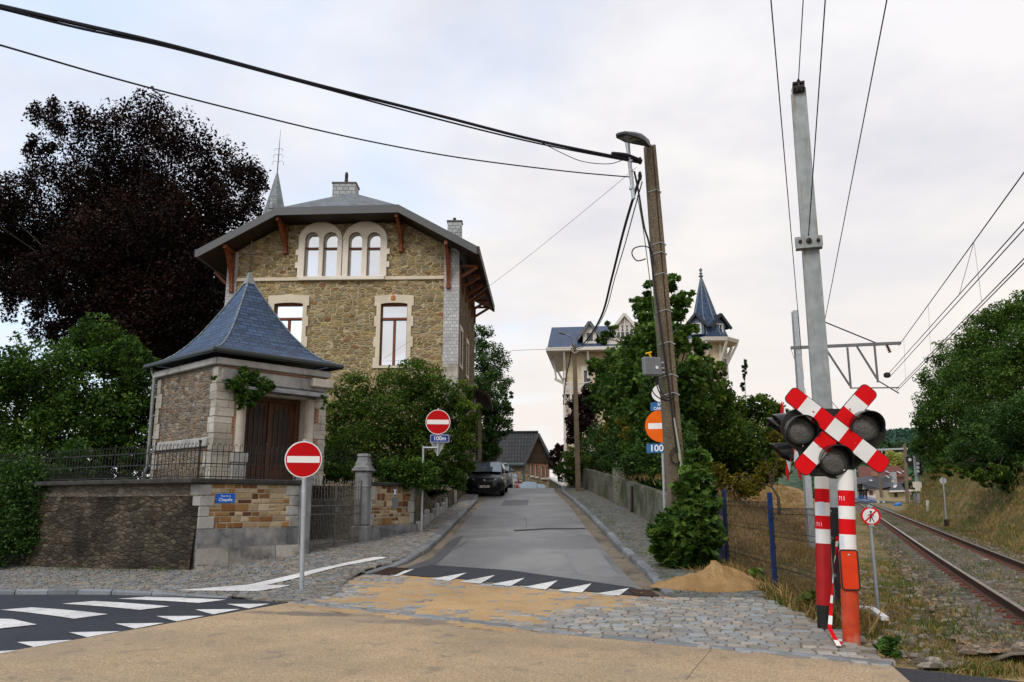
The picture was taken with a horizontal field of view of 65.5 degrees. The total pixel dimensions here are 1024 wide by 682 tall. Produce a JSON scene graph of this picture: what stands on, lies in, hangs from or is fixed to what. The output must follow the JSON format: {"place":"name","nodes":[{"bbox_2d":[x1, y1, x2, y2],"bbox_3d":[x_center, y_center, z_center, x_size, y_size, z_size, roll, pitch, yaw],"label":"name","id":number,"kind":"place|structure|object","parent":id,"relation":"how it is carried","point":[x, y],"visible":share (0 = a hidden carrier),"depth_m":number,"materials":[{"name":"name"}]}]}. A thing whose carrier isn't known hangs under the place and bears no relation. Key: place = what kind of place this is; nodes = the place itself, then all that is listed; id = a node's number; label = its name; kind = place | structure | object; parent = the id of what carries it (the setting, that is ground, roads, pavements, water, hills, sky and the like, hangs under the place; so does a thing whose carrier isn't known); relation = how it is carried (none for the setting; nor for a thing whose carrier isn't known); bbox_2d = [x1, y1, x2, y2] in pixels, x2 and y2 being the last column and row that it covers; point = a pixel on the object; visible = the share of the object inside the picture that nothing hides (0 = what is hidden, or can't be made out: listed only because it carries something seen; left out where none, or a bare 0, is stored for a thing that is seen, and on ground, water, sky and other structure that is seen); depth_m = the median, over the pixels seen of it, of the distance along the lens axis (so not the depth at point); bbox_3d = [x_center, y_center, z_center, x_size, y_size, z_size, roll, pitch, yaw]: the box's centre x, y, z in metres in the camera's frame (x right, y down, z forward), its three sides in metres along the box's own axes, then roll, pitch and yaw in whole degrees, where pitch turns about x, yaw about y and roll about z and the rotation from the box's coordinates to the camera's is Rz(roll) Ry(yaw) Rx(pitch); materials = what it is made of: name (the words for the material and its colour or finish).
{"place":"outdoors","nodes":[
{"label":"outdoors","id":0,"kind":"place"},
{"bbox_2d":[0,595,284,650],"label":"side road","id":1,"kind":"structure","parent":0,"point":[48,628],"depth_m":11.66,"materials":[{"name":"asphalt"}]},
{"bbox_2d":[2,607,104,618],"bbox_3d":[-7.133,4.150,12.180,2.813,0.122,0.479,-8,-14,36],"label":"road marking","id":2,"kind":"object","parent":1,"relation":"on","point":[73,614],"visible":1,"depth_m":11.98,"materials":[{"name":"white paint"}]},
{"bbox_2d":[64,601,166,609],"bbox_3d":[-6.377,4.228,12.757,2.312,0.075,0.469,-8,-14,34],"label":"road marking","id":3,"kind":"object","parent":1,"relation":"on","point":[122,605],"visible":1,"depth_m":12.63,"materials":[{"name":"white paint"}]},
{"bbox_2d":[0,492,474,602],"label":"pavement setts","id":4,"kind":"structure","parent":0,"point":[319,584],"depth_m":16.53,"materials":[{"name":"stone"}]},
{"bbox_2d":[186,585,288,590],"bbox_3d":[-4.993,4.439,14.331,1.781,0.042,0.804,-2,-11,10],"label":"road marking","id":5,"kind":"object","parent":4,"relation":"on","point":[246,588],"visible":1,"depth_m":14.23,"materials":[{"name":"white paint"}]},
{"bbox_2d":[248,557,384,584],"bbox_3d":[-3.860,4.652,16.197,0.423,0.282,3.811,-6,-13,28],"label":"road marking","id":6,"kind":"object","parent":4,"relation":"on","point":[281,579],"visible":0.96,"depth_m":16.05,"materials":[{"name":"white paint"}]},
{"bbox_2d":[180,509,459,601],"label":"pavement","id":7,"kind":"structure","parent":0,"point":[323,565],"depth_m":16.03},
{"bbox_2d":[284,439,321,589],"bbox_3d":[-3.834,3.182,14.444,0.674,2.782,0.101,2,-12,-11],"label":"no entry sign","id":8,"kind":"object","parent":7,"relation":"on","point":[303,459],"visible":1,"depth_m":14.56,"materials":[{"name":"metal"}]},
{"bbox_2d":[420,408,449,530],"bbox_3d":[-2.226,3.780,23.204,0.819,3.660,0.106,0,-11,0],"label":"no entry sign","id":9,"kind":"object","parent":7,"relation":"on","point":[437,421],"visible":0.98,"depth_m":23.43,"materials":[{"name":"metal"}]},
{"bbox_2d":[0,603,909,681],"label":"road","id":10,"kind":"structure","parent":0,"point":[290,642],"depth_m":8.27,"materials":[{"name":"sand"}]},
{"bbox_2d":[0,0,1023,478],"label":"sky","id":11,"kind":"structure","parent":0,"point":[941,146],"materials":[{"name":"white"}]},
{"bbox_2d":[424,488,641,591],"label":"street","id":12,"kind":"structure","parent":0,"point":[493,538],"depth_m":22.07,"materials":[{"name":"asphalt"}]},
{"bbox_2d":[406,535,463,569],"bbox_3d":[-1.693,5.142,19.452,0.622,0.499,6.721,-2,-11,8],"label":"asphalt patch","id":13,"kind":"object","parent":12,"relation":"on","point":[443,552],"visible":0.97,"depth_m":18.84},
{"bbox_2d":[466,460,508,494],"bbox_3d":[-1.210,6.822,39.858,2.180,1.622,4.239,-1,-7,3],"label":"parked car","id":14,"kind":"object","parent":12,"relation":"on","point":[488,476],"visible":0.9,"depth_m":38.22,"materials":[{"name":"black paint"}]},
{"bbox_2d":[402,565,635,594],"bbox_3d":[0.355,4.604,15.483,5.679,0.188,1.685,-7,-13,31],"label":"asphalt patch","id":15,"kind":"object","parent":12,"relation":"on","point":[501,575],"visible":0.95,"depth_m":15.85,"materials":[{"name":"asphalt"}]},
{"bbox_2d":[399,488,664,595],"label":"gutter","id":16,"kind":"object","parent":12,"relation":"on","point":[636,575],"visible":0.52,"depth_m":20.32,"materials":[{"name":"concrete"}]},
{"bbox_2d":[562,549,619,577],"bbox_3d":[1.683,4.946,17.860,0.926,0.312,4.356,0,-11,0],"label":"asphalt patch","id":17,"kind":"object","parent":12,"relation":"on","point":[592,562],"visible":1,"depth_m":17.64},
{"bbox_2d":[297,577,882,661],"bbox_3d":[0.402,3.982,12.046,9.459,0.119,5.350,-5,-12,22],"label":"apron","id":18,"kind":"object","parent":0,"point":[748,638],"visible":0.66,"depth_m":10.14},
{"bbox_2d":[304,575,684,631],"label":"spread sand","id":19,"kind":"structure","parent":18,"relation":"on","point":[476,598],"depth_m":12.76,"materials":[{"name":"sand"}]},
{"bbox_2d":[288,574,895,665],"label":"apron setts","id":20,"kind":"structure","parent":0,"point":[618,621],"depth_m":10.71,"materials":[{"name":"stone"}]},
{"bbox_2d":[765,402,832,629],"bbox_3d":[3.719,2.260,10.412,0.859,3.061,0.849,8,-14,-36],"label":"crossing signal","id":21,"kind":"object","parent":20,"relation":"on","point":[787,452],"visible":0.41,"depth_m":10.25,"materials":[{"name":"black paint"}]},
{"bbox_2d":[780,384,889,645],"bbox_3d":[3.889,2.041,9.367,1.231,3.080,0.406,-1,-11,5],"label":"crossing signal","id":22,"kind":"object","parent":20,"relation":"on","point":[843,442],"visible":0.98,"depth_m":9.51,"materials":[{"name":"red paint"}]},
{"bbox_2d":[232,500,1023,681],"bbox_3d":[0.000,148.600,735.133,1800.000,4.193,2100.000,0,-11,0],"label":"ground","id":23,"kind":"structure","parent":0,"point":[861,542],"depth_m":18.85,"materials":[{"name":"soil"}]},
{"bbox_2d":[0,478,209,569],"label":"retaining wall","id":24,"kind":"structure","parent":23,"relation":"on","point":[128,523],"depth_m":18.37,"materials":[{"name":"stone"}]},
{"bbox_2d":[0,437,102,567],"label":"ivy","id":25,"kind":"object","parent":24,"relation":"attached to","point":[17,526],"visible":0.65,"depth_m":20.25,"materials":[{"name":"green plant"}]},
{"bbox_2d":[0,440,200,481],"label":"iron railing","id":26,"kind":"object","parent":24,"relation":"on","point":[120,466],"visible":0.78,"depth_m":18.80,"materials":[{"name":"metal"}]},
{"bbox_2d":[0,588,231,598],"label":"kerb","id":27,"kind":"structure","parent":23,"relation":"on","point":[78,591],"depth_m":14.39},
{"bbox_2d":[189,475,312,569],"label":"gate wall","id":28,"kind":"structure","parent":23,"relation":"on","point":[259,519],"depth_m":17.62,"materials":[{"name":"stone"}]},
{"bbox_2d":[198,440,295,479],"bbox_3d":[-5.922,2.717,18.062,0.046,0.830,2.445,-11,-15,43],"label":"iron railing","id":29,"kind":"object","parent":28,"relation":"on","point":[244,464],"visible":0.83,"depth_m":17.90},
{"bbox_2d":[309,476,361,545],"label":"iron gate","id":30,"kind":"structure","parent":28,"relation":"attached to","point":[334,538],"depth_m":19.72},
{"bbox_2d":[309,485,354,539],"bbox_3d":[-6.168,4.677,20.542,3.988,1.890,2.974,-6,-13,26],"label":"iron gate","id":31,"kind":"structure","parent":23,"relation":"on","point":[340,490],"depth_m":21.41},
{"bbox_2d":[194,130,494,503],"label":"stone house","id":32,"kind":"structure","parent":23,"relation":"on","point":[348,276],"depth_m":35.31,"materials":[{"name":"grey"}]},
{"bbox_2d":[275,304,302,342],"bbox_3d":[-9.883,-0.269,35.213,1.290,2.830,0.170,0,-11,2],"label":"window","id":33,"kind":"structure","parent":32,"relation":"in","point":[290,315],"depth_m":35.42,"materials":[{"name":"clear glass"}]},
{"bbox_2d":[305,234,318,275],"bbox_3d":[-8.964,-3.838,35.882,0.643,2.086,0.145,0,-11,2],"label":"window","id":34,"kind":"structure","parent":32,"relation":"in","point":[312,244],"depth_m":35.90,"materials":[{"name":"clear glass"}]},
{"bbox_2d":[323,234,337,275],"bbox_3d":[-8.128,-3.834,35.847,0.648,2.084,0.145,0,-11,2],"label":"window","id":35,"kind":"structure","parent":32,"relation":"in","point":[331,240],"depth_m":35.86,"materials":[{"name":"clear glass"}]},
{"bbox_2d":[348,234,361,275],"bbox_3d":[-7.004,-3.829,35.800,0.618,2.081,0.145,0,-11,2],"label":"window","id":36,"kind":"structure","parent":32,"relation":"in","point":[355,250],"depth_m":35.81,"materials":[{"name":"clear glass"}]},
{"bbox_2d":[367,234,380,275],"bbox_3d":[-6.163,-3.825,35.765,0.607,2.079,0.145,0,-11,2],"label":"window","id":37,"kind":"structure","parent":32,"relation":"in","point":[374,242],"depth_m":35.78,"materials":[{"name":"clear glass"}]},
{"bbox_2d":[380,304,406,365],"bbox_3d":[-5.179,-0.267,35.020,1.186,2.814,0.170,0,-11,2],"label":"window","id":38,"kind":"structure","parent":32,"relation":"in","point":[393,316],"depth_m":35.06,"materials":[{"name":"white glass"}]},
{"bbox_2d":[351,453,374,542],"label":"gate pillar","id":39,"kind":"structure","parent":23,"relation":"on","point":[363,468],"depth_m":20.83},
{"bbox_2d":[350,482,417,539],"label":"gate wall","id":40,"kind":"structure","parent":23,"relation":"on","point":[386,519],"depth_m":21.97,"materials":[{"name":"stone"}]},
{"bbox_2d":[323,455,469,494],"bbox_3d":[-3.132,3.897,23.248,2.591,1.178,6.047,-10,-15,41],"label":"ivy","id":41,"kind":"object","parent":40,"relation":"on","point":[397,472],"visible":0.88,"depth_m":22.61,"materials":[{"name":"green plant"}]},
{"bbox_2d":[358,492,478,575],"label":"kerb","id":42,"kind":"structure","parent":23,"relation":"on","point":[448,527],"depth_m":20.54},
{"bbox_2d":[411,484,453,529],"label":"garden wall","id":43,"kind":"structure","parent":23,"relation":"on","point":[436,504],"depth_m":26.27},
{"bbox_2d":[474,324,514,460],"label":"dark tree","id":44,"kind":"object","parent":23,"relation":"on","point":[495,419],"visible":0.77,"depth_m":53.69,"materials":[{"name":"green plant"}]},
{"bbox_2d":[482,431,551,487],"bbox_3d":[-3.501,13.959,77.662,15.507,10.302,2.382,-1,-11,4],"label":"barn house","id":45,"kind":"structure","parent":23,"relation":"on","point":[525,456],"depth_m":77.66,"materials":[{"name":"grey brick"}]},
{"bbox_2d":[557,332,580,490],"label":"street lamp","id":46,"kind":"object","parent":23,"relation":"on","point":[576,440],"visible":0.94,"depth_m":40.89,"materials":[{"name":"concrete"}]},
{"bbox_2d":[573,179,639,348],"bbox_3d":[3.068,-1.159,30.013,0.208,1.680,23.608,0,-11,0],"label":"overhead cable","id":47,"kind":"object","parent":46,"relation":"hanging from","point":[619,246],"visible":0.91,"depth_m":23.73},
{"bbox_2d":[552,446,594,487],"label":"conifer hedge","id":48,"kind":"object","parent":23,"relation":"on","point":[567,472],"visible":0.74,"depth_m":43.44,"materials":[{"name":"green plant"}]},
{"bbox_2d":[564,383,599,456],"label":"purple shrub","id":49,"kind":"object","parent":23,"relation":"on","point":[587,416],"visible":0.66,"depth_m":49.27,"materials":[{"name":"brown plant"}]},
{"bbox_2d":[292,601,892,665],"bbox_3d":[0.087,3.722,10.220,8.779,0.152,0.317,-8,-14,33],"label":"road edging","id":50,"kind":"object","parent":23,"relation":"on","point":[837,658],"visible":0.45,"depth_m":9.25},
{"bbox_2d":[561,486,674,596],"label":"kerb","id":51,"kind":"structure","parent":23,"relation":"on","point":[643,567],"depth_m":19.29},
{"bbox_2d":[580,468,666,525],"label":"street wall","id":52,"kind":"structure","parent":23,"relation":"on","point":[645,502],"depth_m":30.50,"materials":[{"name":"concrete"}]},
{"bbox_2d":[616,131,683,507],"bbox_3d":[2.971,0.115,17.287,2.029,9.850,0.649,9,-15,-38],"label":"concrete pole","id":53,"kind":"object","parent":23,"relation":"on","point":[656,233],"visible":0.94,"depth_m":17.75,"materials":[{"name":"concrete"}]},
{"bbox_2d":[0,44,633,177],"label":"overhead cable","id":54,"kind":"object","parent":53,"relation":"attached to","point":[25,52],"visible":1,"depth_m":13.74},
{"bbox_2d":[0,4,634,160],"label":"overhead cable","id":55,"kind":"object","parent":53,"relation":"attached to","point":[72,22],"visible":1,"depth_m":14.26,"materials":[{"name":"rubber"}]},
{"bbox_2d":[0,8,639,163],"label":"overhead cable","id":56,"kind":"object","parent":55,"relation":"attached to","point":[99,32],"visible":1,"depth_m":14.15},
{"bbox_2d":[633,171,677,452],"bbox_3d":[3.172,-0.748,17.651,0.787,6.399,0.047,1,-11,-4],"label":"pole cable","id":57,"kind":"object","parent":53,"relation":"attached to","point":[658,313],"visible":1,"depth_m":17.62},
{"bbox_2d":[641,351,673,400],"bbox_3d":[3.166,0.763,17.262,0.686,1.092,0.177,3,-12,-14],"label":"junction box","id":58,"kind":"object","parent":53,"relation":"attached to","point":[651,365],"visible":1,"depth_m":17.20,"materials":[{"name":"grey plastic"}]},
{"bbox_2d":[644,445,728,568],"bbox_3d":[3.592,3.613,16.643,1.741,2.910,1.484,0,-11,0],"label":"maple shrub","id":59,"kind":"object","parent":23,"relation":"on","point":[686,531],"visible":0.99,"depth_m":16.31,"materials":[{"name":"green plant"}]},
{"bbox_2d":[714,489,840,619],"bbox_3d":[4.700,3.841,16.267,0.485,2.451,12.277,0,-11,2],"label":"fence","id":60,"kind":"object","parent":23,"relation":"on","point":[834,530],"visible":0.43,"depth_m":13.62,"materials":[{"name":"blue metal"}]},
{"bbox_2d":[719,556,894,634],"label":"dry grass","id":61,"kind":"structure","parent":23,"relation":"on","point":[866,616],"depth_m":11.60,"materials":[{"name":"plant"}]},
{"bbox_2d":[791,79,838,606],"bbox_3d":[4.806,-0.086,12.624,0.420,8.718,0.411,-3,-12,17],"label":"catenary mast","id":62,"kind":"object","parent":23,"relation":"on","point":[810,245],"visible":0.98,"depth_m":12.76,"materials":[{"name":"grey metal"}]},
{"bbox_2d":[749,563,970,667],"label":"verge stones","id":63,"kind":"object","parent":23,"relation":"on","point":[921,661],"visible":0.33,"depth_m":9.56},
{"bbox_2d":[861,505,880,609],"bbox_3d":[5.483,3.308,12.040,0.280,1.634,0.086,-5,-13,25],"label":"no pedestrians sign","id":64,"kind":"object","parent":23,"relation":"on","point":[870,516],"visible":0.98,"depth_m":12.10,"materials":[{"name":"metal"}]},
{"bbox_2d":[854,471,896,500],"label":"half timbered house","id":65,"kind":"structure","parent":23,"relation":"on","point":[869,486],"depth_m":165.51,"materials":[{"name":"white paint"}]},
{"bbox_2d":[871,634,903,658],"bbox_3d":[4.006,3.259,8.506,0.321,0.250,0.251,0,-11,0],"label":"weed plant","id":66,"kind":"object","parent":23,"relation":"on","point":[885,645],"visible":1,"depth_m":8.46,"materials":[{"name":"green plant"}]},
{"bbox_2d":[756,558,1023,677],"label":"dry grass","id":67,"kind":"structure","parent":23,"relation":"on","point":[900,617],"depth_m":9.63,"materials":[{"name":"plant"}]},
{"bbox_2d":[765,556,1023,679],"bbox_3d":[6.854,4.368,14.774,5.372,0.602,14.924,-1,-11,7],"label":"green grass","id":68,"kind":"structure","parent":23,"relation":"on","point":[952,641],"depth_m":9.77,"materials":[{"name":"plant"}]},
{"bbox_2d":[876,482,914,500],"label":"house","id":69,"kind":"structure","parent":23,"relation":"on","point":[895,492],"depth_m":147.33,"materials":[{"name":"beige"}]},
{"bbox_2d":[855,503,1023,662],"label":"ballast bed","id":70,"kind":"object","parent":23,"relation":"on","point":[859,509],"visible":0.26,"depth_m":15.85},
{"bbox_2d":[855,502,1023,643],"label":"railway track","id":71,"kind":"structure","parent":70,"relation":"on","point":[987,595],"depth_m":17.67,"materials":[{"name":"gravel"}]},
{"bbox_2d":[855,512,1023,643],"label":"green grass","id":72,"kind":"structure","parent":70,"relation":"on","point":[953,627],"depth_m":14.61,"materials":[{"name":"plant"}]},
{"bbox_2d":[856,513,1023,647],"bbox_3d":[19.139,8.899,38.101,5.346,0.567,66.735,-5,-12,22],"label":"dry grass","id":73,"kind":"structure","parent":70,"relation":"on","point":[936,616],"depth_m":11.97,"materials":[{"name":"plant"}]},
{"bbox_2d":[868,526,1023,654],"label":"ballast","id":74,"kind":"structure","parent":70,"relation":"on","point":[992,647],"depth_m":12.49,"materials":[{"name":"gravel"}]},
{"bbox_2d":[894,458,1023,559],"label":"dry grass","id":75,"kind":"structure","parent":23,"relation":"on","point":[923,491],"depth_m":36.05,"materials":[{"name":"plant"}]},
{"bbox_2d":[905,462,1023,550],"bbox_3d":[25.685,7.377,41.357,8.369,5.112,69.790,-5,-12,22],"label":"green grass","id":76,"kind":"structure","parent":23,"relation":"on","point":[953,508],"depth_m":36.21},
{"bbox_2d":[565,486,766,597],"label":"pavement setts","id":77,"kind":"structure","parent":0,"point":[629,520],"depth_m":22.87,"materials":[{"name":"stone"}]},
{"bbox_2d":[588,502,765,597],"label":"pavement","id":78,"kind":"structure","parent":0,"point":[675,574],"depth_m":13.58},
{"bbox_2d":[661,442,665,511],"bbox_3d":[3.489,2.984,18.372,0.058,4.076,0.058,0,-11,0],"label":"sign post","id":79,"kind":"object","parent":78,"relation":"on","point":[663,480],"visible":0.32,"depth_m":18.31,"materials":[{"name":"metal"}]},
{"bbox_2d":[645,410,662,441],"bbox_3d":[3.473,1.974,18.523,0.752,0.752,0.008,-3,-12,15],"label":"no entry sign","id":80,"kind":"object","parent":79,"relation":"attached to","point":[653,425],"visible":0.5,"depth_m":18.56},
{"bbox_2d":[650,560,762,592],"bbox_3d":[3.579,4.174,14.225,2.209,0.488,1.240,0,-11,0],"label":"sand heap","id":81,"kind":"object","parent":78,"relation":"on","point":[714,576],"visible":0.98,"depth_m":13.99,"materials":[{"name":"sand"}]},
{"bbox_2d":[563,470,870,597],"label":"garden bank","id":82,"kind":"structure","parent":0,"point":[792,503],"depth_m":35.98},
{"bbox_2d":[579,412,699,488],"bbox_3d":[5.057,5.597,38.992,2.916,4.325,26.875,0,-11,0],"label":"broad shrub","id":83,"kind":"object","parent":82,"relation":"on","point":[605,454],"visible":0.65,"depth_m":30.77,"materials":[{"name":"green plant"}]},
{"bbox_2d":[617,422,665,490],"bbox_3d":[4.996,4.519,28.962,1.819,3.903,8.706,0,-11,0],"label":"rose shrub","id":84,"kind":"object","parent":82,"relation":"on","point":[648,467],"visible":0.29,"depth_m":26.97,"materials":[{"name":"green plant"}]},
{"bbox_2d":[546,268,738,485],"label":"cream mansion","id":85,"kind":"structure","parent":82,"relation":"on","point":[712,325],"depth_m":61.91,"materials":[{"name":"white paint"}]},
{"bbox_2d":[582,272,720,443],"bbox_3d":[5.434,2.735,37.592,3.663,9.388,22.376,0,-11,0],"label":"maple tree","id":86,"kind":"object","parent":82,"relation":"on","point":[626,388],"visible":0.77,"depth_m":27.96,"materials":[{"name":"green plant"}]},
{"bbox_2d":[687,352,793,500],"bbox_3d":[8.854,3.419,31.289,4.953,5.974,4.047,0,-11,0],"label":"hawthorn hedge","id":87,"kind":"object","parent":82,"relation":"on","point":[735,441],"visible":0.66,"depth_m":30.45,"materials":[{"name":"green plant"}]},
{"bbox_2d":[709,430,793,514],"bbox_3d":[8.337,4.629,28.241,3.334,3.005,1.150,-1,-11,7],"label":"dry shrub","id":88,"kind":"object","parent":82,"relation":"on","point":[750,486],"visible":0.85,"depth_m":28.10,"materials":[{"name":"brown plant"}]},
{"bbox_2d":[791,310,900,549],"bbox_3d":[11.438,2.941,26.794,3.676,8.193,0.288,-1,-11,5],"label":"gantry mast","id":89,"kind":"object","parent":82,"relation":"on","point":[807,482],"visible":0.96,"depth_m":27.16,"materials":[{"name":"metal"}]},
{"bbox_2d":[770,0,803,375],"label":"overhead wire","id":90,"kind":"object","parent":89,"relation":"attached to","point":[784,154],"visible":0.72,"depth_m":14.82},
{"bbox_2d":[760,446,932,499],"bbox_3d":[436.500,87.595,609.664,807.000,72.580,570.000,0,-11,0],"label":"hill","id":91,"kind":"structure","parent":0,"point":[911,472],"depth_m":485.78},
{"bbox_2d":[884,427,974,455],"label":"hill wood","id":92,"kind":"object","parent":91,"relation":"on","point":[905,434],"visible":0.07,"depth_m":740.11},
{"bbox_2d":[874,470,1023,551],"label":"embankment","id":93,"kind":"structure","parent":0,"point":[964,502],"depth_m":37.40,"materials":[{"name":"plant"}]},
{"bbox_2d":[863,439,922,490],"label":"wood","id":94,"kind":"object","parent":93,"relation":"on","point":[884,444],"visible":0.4,"depth_m":266.06,"materials":[{"name":"green plant"}]},
{"bbox_2d":[908,338,969,480],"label":"embankment tree","id":95,"kind":"object","parent":93,"relation":"on","point":[924,419],"visible":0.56,"depth_m":61.46,"materials":[{"name":"green plant"}]},
{"bbox_2d":[937,299,1023,459],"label":"embankment tree","id":96,"kind":"object","parent":93,"relation":"on","point":[961,384],"visible":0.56,"depth_m":47.71,"materials":[{"name":"green plant"}]},
{"bbox_2d":[939,456,1023,493],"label":"embankment shrub","id":97,"kind":"object","parent":93,"relation":"on","point":[982,474],"visible":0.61,"depth_m":31.83,"materials":[{"name":"green plant"}]},
{"bbox_2d":[943,388,1023,490],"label":"embankment tree","id":98,"kind":"object","parent":93,"relation":"on","point":[1000,438],"visible":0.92,"depth_m":32.83,"materials":[{"name":"green plant"}]},
{"bbox_2d":[982,289,1023,419],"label":"embankment tree","id":99,"kind":"object","parent":93,"relation":"on","point":[1013,359],"visible":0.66,"depth_m":37.32,"materials":[{"name":"green plant"}]},
{"bbox_2d":[894,667,1019,681],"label":"crossing asphalt","id":100,"kind":"structure","parent":0,"point":[913,675],"depth_m":7.35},
{"label":"garden terrace","id":101,"kind":"structure","parent":0,"visible":0},
{"bbox_2d":[0,331,107,480],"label":"hazel tree","id":102,"kind":"object","parent":101,"relation":"on","point":[23,377],"visible":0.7,"depth_m":23.57,"materials":[{"name":"green plant"}]},
{"bbox_2d":[25,312,161,479],"bbox_3d":[-12.689,1.902,24.483,4.673,5.879,3.250,0,-11,0],"label":"hazel tree","id":103,"kind":"object","parent":101,"relation":"on","point":[123,407],"visible":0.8,"depth_m":24.17,"materials":[{"name":"green plant"}]},
{"bbox_2d":[0,86,270,479],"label":"copper beech","id":104,"kind":"object","parent":101,"relation":"on","point":[121,246],"visible":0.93,"depth_m":48.80,"materials":[{"name":"brown plant"}]},
{"bbox_2d":[141,241,343,485],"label":"chapel","id":105,"kind":"structure","parent":101,"relation":"on","point":[195,403],"depth_m":20.47,"materials":[{"name":"stone"}]},
{"bbox_2d":[210,365,275,410],"bbox_3d":[-6.535,1.141,19.413,1.571,1.140,0.662,4,-12,-17],"label":"ivy","id":106,"kind":"object","parent":105,"relation":"attached to","point":[237,384],"visible":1,"depth_m":19.36,"materials":[{"name":"green plant"}]},
{"bbox_2d":[244,401,294,479],"bbox_3d":[-6.239,2.619,20.336,0.115,2.105,1.484,-10,-15,42],"label":"door","id":107,"kind":"structure","parent":105,"relation":"in","point":[270,423],"depth_m":20.36,"materials":[{"name":"brown wood"}]},
{"bbox_2d":[323,356,482,492],"bbox_3d":[-3.694,2.815,25.829,5.509,4.616,3.330,0,-11,0],"label":"bush","id":108,"kind":"object","parent":101,"relation":"on","point":[407,394],"visible":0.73,"depth_m":25.48,"materials":[{"name":"green plant"}]},
{"bbox_2d":[473,387,492,461],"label":"house annex","id":109,"kind":"object","parent":101,"relation":"on","point":[482,397],"visible":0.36,"depth_m":43.91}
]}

